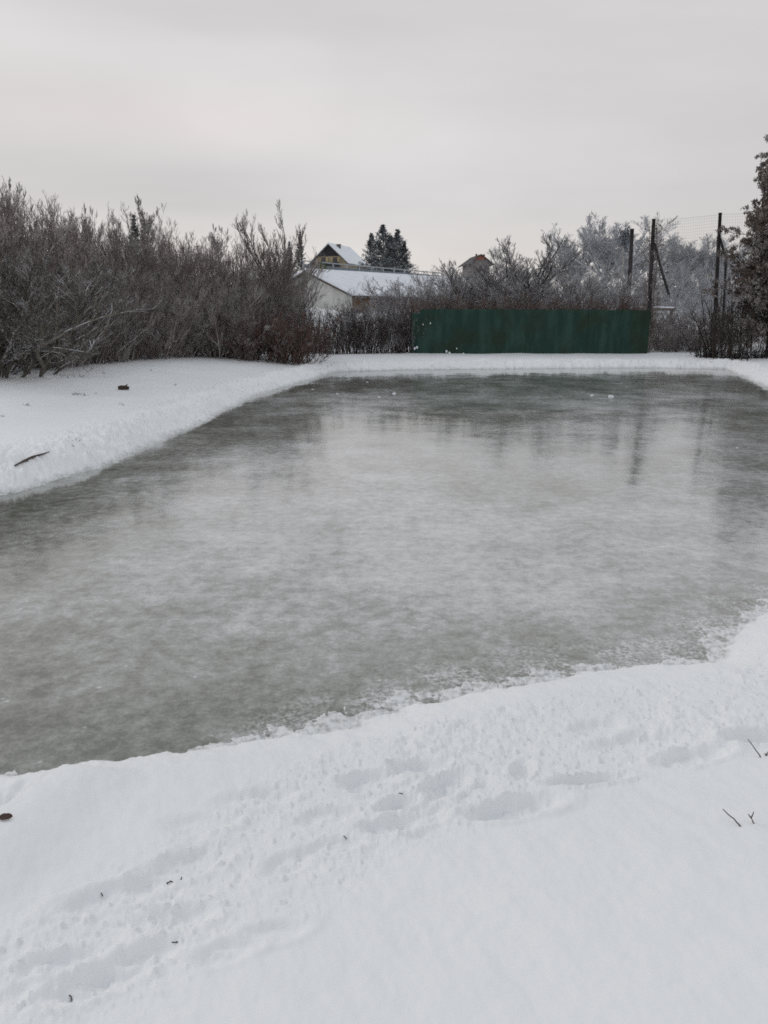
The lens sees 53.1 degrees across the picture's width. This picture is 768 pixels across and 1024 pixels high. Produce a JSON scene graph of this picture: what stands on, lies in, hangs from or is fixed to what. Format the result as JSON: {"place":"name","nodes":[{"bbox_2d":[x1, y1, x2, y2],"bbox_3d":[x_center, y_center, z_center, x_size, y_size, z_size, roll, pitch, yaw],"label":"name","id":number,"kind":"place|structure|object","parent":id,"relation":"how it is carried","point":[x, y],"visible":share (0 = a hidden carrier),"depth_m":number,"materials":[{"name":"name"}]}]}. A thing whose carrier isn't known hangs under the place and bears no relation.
{"place":"outdoors","nodes":[
{"label":"outdoors","id":0,"kind":"place"},
{"bbox_2d":[0,291,767,1023],"bbox_3d":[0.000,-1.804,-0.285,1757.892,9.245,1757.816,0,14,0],"label":"snow ground","id":1,"kind":"structure","parent":0,"point":[580,845],"depth_m":2.82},
{"bbox_2d":[0,176,26,240],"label":"bare tree","id":2,"kind":"object","parent":1,"relation":"on","point":[9,184],"visible":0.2,"depth_m":27.36,"materials":[{"name":"brown plant"}]},
{"bbox_2d":[0,220,46,340],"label":"thicket shrub","id":3,"kind":"object","parent":1,"relation":"on","point":[15,277],"visible":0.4,"depth_m":20.73,"materials":[{"name":"brown plant"}]},
{"bbox_2d":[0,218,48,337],"bbox_3d":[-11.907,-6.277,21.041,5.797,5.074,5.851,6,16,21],"label":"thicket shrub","id":4,"kind":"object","parent":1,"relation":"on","point":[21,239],"visible":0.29,"depth_m":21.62,"materials":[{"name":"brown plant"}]},
{"bbox_2d":[0,185,86,367],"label":"thicket shrub","id":5,"kind":"object","parent":1,"relation":"on","point":[8,228],"visible":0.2,"depth_m":21.88,"materials":[{"name":"brown plant"}]},
{"bbox_2d":[4,190,88,266],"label":"thicket shrub","id":6,"kind":"object","parent":1,"relation":"on","point":[57,220],"visible":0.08,"depth_m":24.16,"materials":[{"name":"brown plant"}]},
{"bbox_2d":[0,236,97,377],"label":"arching shrub","id":7,"kind":"object","parent":1,"relation":"on","point":[14,355],"visible":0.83,"depth_m":18.95,"materials":[{"name":"brown plant"}]},
{"bbox_2d":[0,201,97,367],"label":"thicket shrub","id":8,"kind":"object","parent":1,"relation":"on","point":[68,252],"visible":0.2,"depth_m":22.17,"materials":[{"name":"brown plant"}]},
{"bbox_2d":[0,210,110,367],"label":"thicket shrub","id":9,"kind":"object","parent":1,"relation":"on","point":[49,248],"visible":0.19,"depth_m":22.30,"materials":[{"name":"brown plant"}]},
{"bbox_2d":[0,189,112,274],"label":"thicket shrub","id":10,"kind":"object","parent":1,"relation":"on","point":[31,210],"visible":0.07,"depth_m":27.20,"materials":[{"name":"brown plant"}]},
{"bbox_2d":[2,186,125,287],"bbox_3d":[-12.147,-8.379,27.299,5.547,6.072,5.135,7,16,24],"label":"thicket shrub","id":11,"kind":"object","parent":1,"relation":"on","point":[50,214],"visible":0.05,"depth_m":27.09,"materials":[{"name":"brown plant"}]},
{"bbox_2d":[0,238,128,368],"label":"thicket shrub","id":12,"kind":"object","parent":1,"relation":"on","point":[79,289],"visible":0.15,"depth_m":22.18,"materials":[{"name":"brown plant"}]},
{"bbox_2d":[1,195,137,331],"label":"thicket shrub","id":13,"kind":"object","parent":1,"relation":"on","point":[89,253],"visible":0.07,"depth_m":24.79,"materials":[{"name":"brown plant"}]},
{"bbox_2d":[15,202,126,357],"bbox_3d":[-10.043,-7.030,24.112,4.271,5.020,5.704,-13,19,-41],"label":"thicket shrub","id":14,"kind":"object","parent":1,"relation":"on","point":[73,259],"visible":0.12,"depth_m":23.83,"materials":[{"name":"brown plant"}]},
{"bbox_2d":[0,190,142,299],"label":"thicket shrub","id":15,"kind":"object","parent":1,"relation":"on","point":[110,237],"visible":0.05,"depth_m":28.19,"materials":[{"name":"brown plant"}]},
{"bbox_2d":[0,246,161,376],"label":"arching shrub","id":16,"kind":"object","parent":1,"relation":"on","point":[62,364],"visible":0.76,"depth_m":20.64,"materials":[{"name":"brown plant"}]},
{"bbox_2d":[21,206,173,347],"bbox_3d":[-10.659,-8.059,27.650,6.197,5.239,6.303,-3,15,-12],"label":"thicket shrub","id":17,"kind":"object","parent":1,"relation":"on","point":[158,270],"visible":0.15,"depth_m":27.13,"materials":[{"name":"brown plant"}]},
{"bbox_2d":[42,227,161,356],"bbox_3d":[-10.486,-7.706,27.396,3.935,4.652,4.250,-10,18,-35],"label":"thicket shrub","id":18,"kind":"object","parent":1,"relation":"on","point":[98,242],"visible":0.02,"depth_m":26.52,"materials":[{"name":"brown plant"}]},
{"bbox_2d":[56,255,154,364],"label":"thicket shrub","id":19,"kind":"object","parent":1,"relation":"on","point":[106,352],"visible":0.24,"depth_m":24.54,"materials":[{"name":"brown plant"}]},
{"bbox_2d":[67,321,149,363],"bbox_3d":[-9.775,-5.650,25.611,3.327,1.605,3.293,10,18,35],"label":"brush","id":20,"kind":"object","parent":1,"relation":"on","point":[116,353],"visible":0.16,"depth_m":25.47,"materials":[{"name":"brown plant"}]},
{"bbox_2d":[25,202,207,296],"bbox_3d":[-12.429,-9.989,33.485,7.028,6.096,6.964,11,18,36],"label":"thicket shrub","id":21,"kind":"object","parent":1,"relation":"on","point":[119,234],"visible":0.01,"depth_m":30.88,"materials":[{"name":"brown plant"}]},
{"bbox_2d":[75,259,165,361],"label":"thicket shrub","id":22,"kind":"object","parent":1,"relation":"on","point":[142,336],"visible":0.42,"depth_m":25.59,"materials":[{"name":"brown plant"}]},
{"bbox_2d":[64,225,185,354],"bbox_3d":[-10.054,-8.580,29.992,4.751,5.056,4.252,4,15,14],"label":"thicket shrub","id":23,"kind":"object","parent":1,"relation":"on","point":[127,254],"visible":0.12,"depth_m":28.97,"materials":[{"name":"brown plant"}]},
{"bbox_2d":[97,327,177,359],"bbox_3d":[-9.252,-6.037,27.051,3.360,1.622,3.326,-10,18,-34],"label":"brush","id":24,"kind":"object","parent":1,"relation":"on","point":[145,351],"visible":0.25,"depth_m":26.82,"materials":[{"name":"brown plant"}]},
{"bbox_2d":[120,193,158,291],"bbox_3d":[-10.076,-9.630,31.560,2.249,6.439,1.143,1,15,4],"label":"bare tree","id":25,"kind":"object","parent":1,"relation":"on","point":[149,221],"visible":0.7,"depth_m":31.13,"materials":[{"name":"brown plant"}]},
{"bbox_2d":[89,203,209,293],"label":"thicket shrub","id":26,"kind":"object","parent":1,"relation":"on","point":[160,229],"visible":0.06,"depth_m":32.98,"materials":[{"name":"brown plant"}]},
{"bbox_2d":[94,215,207,341],"bbox_3d":[-9.894,-9.322,32.246,6.146,5.379,6.203,0,15,-1],"label":"thicket shrub","id":27,"kind":"object","parent":1,"relation":"on","point":[189,257],"visible":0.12,"depth_m":30.73,"materials":[{"name":"brown plant"}]},
{"bbox_2d":[86,213,216,331],"bbox_3d":[-8.786,-8.740,29.922,4.616,5.426,6.165,-2,15,-8],"label":"thicket shrub","id":28,"kind":"object","parent":1,"relation":"on","point":[182,265],"visible":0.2,"depth_m":30.45,"materials":[{"name":"brown plant"}]},
{"bbox_2d":[131,315,212,358],"bbox_3d":[-8.496,-6.500,28.611,3.588,1.731,3.551,9,17,30],"label":"brush","id":29,"kind":"object","parent":1,"relation":"on","point":[180,354],"visible":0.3,"depth_m":28.15,"materials":[{"name":"brown plant"}]},
{"bbox_2d":[124,263,225,358],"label":"thicket shrub","id":30,"kind":"object","parent":1,"relation":"on","point":[165,328],"visible":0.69,"depth_m":27.35,"materials":[{"name":"brown plant"}]},
{"bbox_2d":[153,287,228,357],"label":"thicket shrub","id":31,"kind":"object","parent":1,"relation":"on","point":[196,329],"visible":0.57,"depth_m":28.79,"materials":[{"name":"brown plant"}]},
{"bbox_2d":[155,326,227,356],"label":"brush","id":32,"kind":"object","parent":1,"relation":"on","point":[199,351],"visible":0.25,"depth_m":29.07,"materials":[{"name":"brown plant"}]},
{"bbox_2d":[141,230,248,327],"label":"thicket shrub","id":33,"kind":"object","parent":1,"relation":"on","point":[201,247],"visible":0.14,"depth_m":31.79,"materials":[{"name":"brown plant"}]},
{"bbox_2d":[156,217,261,294],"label":"thicket shrub","id":34,"kind":"object","parent":1,"relation":"on","point":[214,245],"visible":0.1,"depth_m":35.59,"materials":[{"name":"brown plant"}]},
{"bbox_2d":[149,248,269,340],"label":"thicket shrub","id":35,"kind":"object","parent":1,"relation":"on","point":[216,275],"visible":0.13,"depth_m":31.84,"materials":[{"name":"brown plant"}]},
{"bbox_2d":[206,223,229,277],"bbox_3d":[-8.497,-11.463,38.599,1.286,5.795,2.530,8,16,28],"label":"bare tree","id":36,"kind":"object","parent":1,"relation":"on","point":[214,239],"visible":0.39,"depth_m":38.38,"materials":[{"name":"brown plant"}]},
{"bbox_2d":[169,276,270,358],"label":"thicket shrub","id":37,"kind":"object","parent":1,"relation":"on","point":[218,309],"visible":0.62,"depth_m":29.21,"materials":[{"name":"brown plant"}]},
{"bbox_2d":[163,228,278,319],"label":"thicket shrub","id":38,"kind":"object","parent":1,"relation":"on","point":[218,261],"visible":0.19,"depth_m":33.50,"materials":[{"name":"brown plant"}]},
{"bbox_2d":[191,274,261,359],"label":"thicket shrub","id":39,"kind":"object","parent":1,"relation":"on","point":[235,322],"visible":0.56,"depth_m":29.52,"materials":[{"name":"brown plant"}]},
{"bbox_2d":[192,307,274,357],"bbox_3d":[-6.098,-7.098,30.603,3.918,2.148,3.688,-13,19,-40],"label":"brush","id":40,"kind":"object","parent":1,"relation":"on","point":[228,320],"visible":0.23,"depth_m":29.96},
{"bbox_2d":[191,319,280,358],"bbox_3d":[-5.950,-6.946,30.698,3.749,1.828,3.788,-2,15,-9],"label":"brush","id":41,"kind":"object","parent":1,"relation":"on","point":[237,351],"visible":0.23,"depth_m":29.84,"materials":[{"name":"brown plant"}]},
{"bbox_2d":[195,244,294,332],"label":"thicket shrub","id":42,"kind":"object","parent":1,"relation":"on","point":[268,309],"visible":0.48,"depth_m":32.96,"materials":[{"name":"brown plant"}]},
{"bbox_2d":[205,300,312,362],"bbox_3d":[-4.901,-7.106,30.349,4.220,2.532,4.062,-5,15,-17],"label":"brush","id":43,"kind":"object","parent":1,"relation":"on","point":[269,353],"visible":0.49,"depth_m":29.74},
{"bbox_2d":[215,251,332,346],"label":"thicket shrub","id":44,"kind":"object","parent":1,"relation":"on","point":[298,299],"visible":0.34,"depth_m":34.02,"materials":[{"name":"brown plant"}]},
{"bbox_2d":[229,199,324,317],"bbox_3d":[-4.675,-10.404,34.205,3.291,6.656,3.304,5,15,18],"label":"fruit tree","id":45,"kind":"object","parent":1,"relation":"on","point":[269,256],"visible":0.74,"depth_m":34.21,"materials":[{"name":"brown plant"}]},
{"bbox_2d":[231,303,342,364],"bbox_3d":[-3.984,-6.915,30.143,4.194,2.444,4.456,-7,16,-27],"label":"brush","id":46,"kind":"object","parent":1,"relation":"on","point":[307,341],"visible":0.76,"depth_m":29.63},
{"bbox_2d":[250,246,324,317],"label":"thicket shrub","id":47,"kind":"object","parent":1,"relation":"on","point":[297,278],"visible":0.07,"depth_m":38.65,"materials":[{"name":"brown plant"}]},
{"bbox_2d":[255,314,348,364],"bbox_3d":[-3.388,-6.756,30.422,3.295,2.054,3.424,7,16,27],"label":"brush","id":48,"kind":"object","parent":1,"relation":"on","point":[312,352],"visible":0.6,"depth_m":30.11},
{"bbox_2d":[309,242,367,268],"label":"yellow house","id":49,"kind":"structure","parent":1,"relation":"on","point":[338,253],"depth_m":122.82,"materials":[{"name":"brick"}]},
{"bbox_2d":[314,294,378,329],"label":"frosted shrub","id":50,"kind":"object","parent":1,"relation":"on","point":[342,308],"visible":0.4,"depth_m":41.22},
{"bbox_2d":[282,301,427,354],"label":"hedge","id":51,"kind":"object","parent":1,"relation":"on","point":[401,333],"visible":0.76,"depth_m":34.95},
{"bbox_2d":[356,233,378,269],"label":"pine","id":52,"kind":"object","parent":1,"relation":"on","point":[369,244],"visible":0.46,"depth_m":108.97,"materials":[{"name":"green plant"}]},
{"bbox_2d":[324,283,414,332],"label":"frosted shrub","id":53,"kind":"object","parent":1,"relation":"on","point":[386,303],"visible":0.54,"depth_m":40.63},
{"bbox_2d":[303,260,441,275],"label":"board fence","id":54,"kind":"object","parent":1,"relation":"on","point":[353,269],"visible":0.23,"depth_m":66.87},
{"bbox_2d":[362,224,401,270],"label":"pine","id":55,"kind":"object","parent":1,"relation":"on","point":[382,237],"visible":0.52,"depth_m":105.84,"materials":[{"name":"green plant"}]},
{"bbox_2d":[368,235,407,271],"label":"pine","id":56,"kind":"object","parent":1,"relation":"on","point":[389,251],"visible":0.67,"depth_m":103.28,"materials":[{"name":"green plant"}]},
{"bbox_2d":[377,229,414,272],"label":"pine","id":57,"kind":"object","parent":1,"relation":"on","point":[397,236],"visible":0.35,"depth_m":106.72,"materials":[{"name":"green plant"}]},
{"bbox_2d":[398,241,418,273],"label":"pine","id":58,"kind":"object","parent":1,"relation":"on","point":[404,248],"visible":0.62,"depth_m":106.28,"materials":[{"name":"green plant"}]},
{"bbox_2d":[361,271,458,326],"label":"frosted shrub","id":59,"kind":"object","parent":1,"relation":"on","point":[382,301],"visible":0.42,"depth_m":40.15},
{"bbox_2d":[375,277,460,320],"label":"frosted shrub","id":60,"kind":"object","parent":1,"relation":"on","point":[399,295],"visible":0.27,"depth_m":41.69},
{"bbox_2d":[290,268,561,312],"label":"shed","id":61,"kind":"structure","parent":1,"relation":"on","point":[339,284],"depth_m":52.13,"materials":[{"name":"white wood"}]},
{"bbox_2d":[385,266,483,307],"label":"frosted shrub","id":62,"kind":"object","parent":1,"relation":"on","point":[426,285],"visible":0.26,"depth_m":42.22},
{"bbox_2d":[381,261,514,308],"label":"frosted shrub","id":63,"kind":"object","parent":1,"relation":"on","point":[411,290],"visible":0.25,"depth_m":40.82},
{"bbox_2d":[458,254,493,278],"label":"pink gabled house","id":64,"kind":"structure","parent":1,"relation":"on","point":[476,258],"depth_m":143.30,"materials":[{"name":"tile"}]},
{"bbox_2d":[432,254,522,308],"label":"frosted tree","id":65,"kind":"object","parent":1,"relation":"on","point":[470,298],"visible":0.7,"depth_m":41.47,"materials":[{"name":"grey plant"}]},
{"bbox_2d":[447,260,527,308],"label":"frosted shrub","id":66,"kind":"object","parent":1,"relation":"on","point":[495,284],"visible":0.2,"depth_m":41.52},
{"bbox_2d":[439,275,546,308],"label":"frosted shrub","id":67,"kind":"object","parent":1,"relation":"on","point":[505,290],"visible":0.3,"depth_m":40.59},
{"bbox_2d":[467,247,544,308],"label":"frosted tree","id":68,"kind":"object","parent":1,"relation":"on","point":[484,269],"visible":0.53,"depth_m":41.75,"materials":[{"name":"grey plant"}]},
{"bbox_2d":[392,287,665,330],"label":"hedge","id":69,"kind":"object","parent":1,"relation":"on","point":[555,305],"visible":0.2,"depth_m":38.03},
{"bbox_2d":[410,309,650,353],"bbox_3d":[6.729,-8.180,35.450,11.016,2.292,0.373,0,14,0],"label":"screen fence","id":70,"kind":"object","parent":1,"relation":"on","point":[495,331],"visible":0.91,"depth_m":35.45,"materials":[{"name":"green"}]},
{"bbox_2d":[460,258,603,309],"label":"frosted shrub","id":71,"kind":"object","parent":1,"relation":"on","point":[549,293],"visible":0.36,"depth_m":39.88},
{"bbox_2d":[481,228,587,306],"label":"frosted tree","id":72,"kind":"object","parent":1,"relation":"on","point":[547,267],"visible":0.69,"depth_m":42.04,"materials":[{"name":"grey plant"}]},
{"bbox_2d":[473,264,621,309],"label":"frosted shrub","id":73,"kind":"object","parent":1,"relation":"on","point":[567,291],"visible":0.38,"depth_m":40.46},
{"bbox_2d":[499,252,615,309],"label":"frosted shrub","id":74,"kind":"object","parent":1,"relation":"on","point":[554,283],"visible":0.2,"depth_m":42.47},
{"bbox_2d":[536,249,593,284],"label":"tree","id":75,"kind":"object","parent":1,"relation":"on","point":[572,267],"visible":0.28,"depth_m":75.75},
{"bbox_2d":[540,233,595,287],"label":"tree","id":76,"kind":"object","parent":1,"relation":"on","point":[574,244],"visible":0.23,"depth_m":77.19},
{"bbox_2d":[537,272,641,309],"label":"frosted shrub","id":77,"kind":"object","parent":1,"relation":"on","point":[606,292],"visible":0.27,"depth_m":41.28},
{"bbox_2d":[541,211,656,282],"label":"tree","id":78,"kind":"object","parent":1,"relation":"on","point":[607,253],"visible":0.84,"depth_m":71.16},
{"bbox_2d":[530,265,673,309],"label":"frosted shrub","id":79,"kind":"object","parent":1,"relation":"on","point":[616,274],"visible":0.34,"depth_m":41.41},
{"bbox_2d":[582,257,647,304],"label":"shrub","id":80,"kind":"object","parent":1,"relation":"on","point":[606,296],"visible":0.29,"depth_m":56.88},
{"bbox_2d":[616,225,629,284],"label":"pale tree","id":81,"kind":"object","parent":1,"relation":"on","point":[624,238],"visible":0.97,"depth_m":52.90,"materials":[{"name":"grey plant"}]},
{"bbox_2d":[571,211,679,283],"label":"tree","id":82,"kind":"object","parent":1,"relation":"on","point":[646,259],"visible":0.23,"depth_m":74.98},
{"bbox_2d":[627,229,633,305],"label":"post","id":83,"kind":"object","parent":1,"relation":"on","point":[630,262],"visible":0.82,"depth_m":51.28,"materials":[{"name":"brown wood"}]},
{"bbox_2d":[606,273,680,312],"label":"frosted shrub","id":84,"kind":"object","parent":1,"relation":"on","point":[637,281],"visible":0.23,"depth_m":43.86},
{"bbox_2d":[647,219,669,352],"bbox_3d":[12.880,-10.367,35.839,1.638,6.130,0.376,-9,17,-30],"label":"net pole","id":85,"kind":"object","parent":1,"relation":"on","point":[652,248],"visible":0.75,"depth_m":35.41,"materials":[{"name":"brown wood"}]},
{"bbox_2d":[636,221,666,342],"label":"creeper","id":86,"kind":"object","parent":85,"relation":"attached to","point":[653,286],"visible":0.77,"depth_m":35.63,"materials":[{"name":"grey plant"}]},
{"bbox_2d":[625,255,709,305],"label":"shrub","id":87,"kind":"object","parent":1,"relation":"on","point":[695,272],"visible":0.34,"depth_m":56.20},
{"bbox_2d":[651,329,683,351],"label":"brush","id":88,"kind":"object","parent":1,"relation":"on","point":[674,338],"visible":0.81,"depth_m":36.44,"materials":[{"name":"brown plant"}]},
{"bbox_2d":[639,229,714,280],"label":"tree","id":89,"kind":"object","parent":1,"relation":"on","point":[670,253],"visible":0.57,"depth_m":78.76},
{"bbox_2d":[632,256,722,307],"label":"shrub","id":90,"kind":"object","parent":1,"relation":"on","point":[708,286],"visible":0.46,"depth_m":54.95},
{"bbox_2d":[654,281,709,314],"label":"shrub","id":91,"kind":"object","parent":1,"relation":"on","point":[662,304],"visible":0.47,"depth_m":48.04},
{"bbox_2d":[661,331,708,351],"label":"brush","id":92,"kind":"object","parent":1,"relation":"on","point":[690,339],"visible":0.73,"depth_m":36.48,"materials":[{"name":"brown plant"}]},
{"bbox_2d":[671,285,719,353],"bbox_3d":[13.679,-8.496,34.138,2.433,3.032,1.039,0,14,0],"label":"sapling","id":93,"kind":"object","parent":1,"relation":"on","point":[685,313],"visible":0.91,"depth_m":34.18,"materials":[{"name":"brown plant"}]},
{"bbox_2d":[658,253,742,303],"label":"shrub","id":94,"kind":"object","parent":1,"relation":"on","point":[687,273],"visible":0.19,"depth_m":58.55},
{"bbox_2d":[674,231,730,279],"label":"tree","id":95,"kind":"object","parent":1,"relation":"on","point":[690,249],"visible":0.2,"depth_m":79.28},
{"bbox_2d":[673,258,742,307],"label":"shrub","id":96,"kind":"object","parent":1,"relation":"on","point":[721,274],"visible":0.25,"depth_m":56.12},
{"bbox_2d":[692,239,734,282],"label":"tree","id":97,"kind":"object","parent":1,"relation":"on","point":[706,258],"visible":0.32,"depth_m":77.15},
{"bbox_2d":[696,282,737,357],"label":"sapling clump","id":98,"kind":"object","parent":1,"relation":"on","point":[724,316],"visible":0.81,"depth_m":33.11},
{"bbox_2d":[712,213,726,352],"bbox_3d":[15.745,-10.477,35.768,1.379,6.393,0.396,-10,17,-33],"label":"net pole","id":99,"kind":"object","parent":1,"relation":"on","point":[719,241],"visible":0.66,"depth_m":35.37,"materials":[{"name":"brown wood"}]},
{"bbox_2d":[650,215,766,349],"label":"net","id":100,"kind":"object","parent":99,"relation":"hanging from","point":[690,279],"visible":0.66,"depth_m":35.39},
{"bbox_2d":[690,275,753,354],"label":"sapling clump","id":101,"kind":"object","parent":1,"relation":"on","point":[721,301],"visible":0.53,"depth_m":33.60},
{"bbox_2d":[696,241,757,280],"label":"tree","id":102,"kind":"object","parent":1,"relation":"on","point":[741,250],"visible":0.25,"depth_m":76.36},
{"bbox_2d":[706,304,751,359],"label":"sapling clump","id":103,"kind":"object","parent":1,"relation":"on","point":[715,343],"visible":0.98,"depth_m":32.74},
{"bbox_2d":[693,346,767,358],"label":"brush row","id":104,"kind":"object","parent":1,"relation":"on","point":[755,352],"visible":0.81,"depth_m":33.28,"materials":[{"name":"brown plant"}]},
{"bbox_2d":[700,134,767,353],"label":"leafy tree","id":105,"kind":"object","parent":1,"relation":"on","point":[753,271],"visible":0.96,"depth_m":32.22,"materials":[{"name":"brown plant"}]},
{"bbox_2d":[716,287,767,360],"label":"sapling clump","id":106,"kind":"object","parent":1,"relation":"on","point":[730,338],"visible":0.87,"depth_m":32.55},
{"bbox_2d":[728,282,767,355],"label":"sapling clump","id":107,"kind":"object","parent":1,"relation":"on","point":[740,343],"visible":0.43,"depth_m":33.81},
{"bbox_2d":[0,368,767,774],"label":"ice","id":108,"kind":"structure","parent":0,"point":[298,556],"depth_m":7.31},
{"bbox_2d":[0,0,767,289],"label":"sky","id":109,"kind":"structure","parent":0,"point":[458,127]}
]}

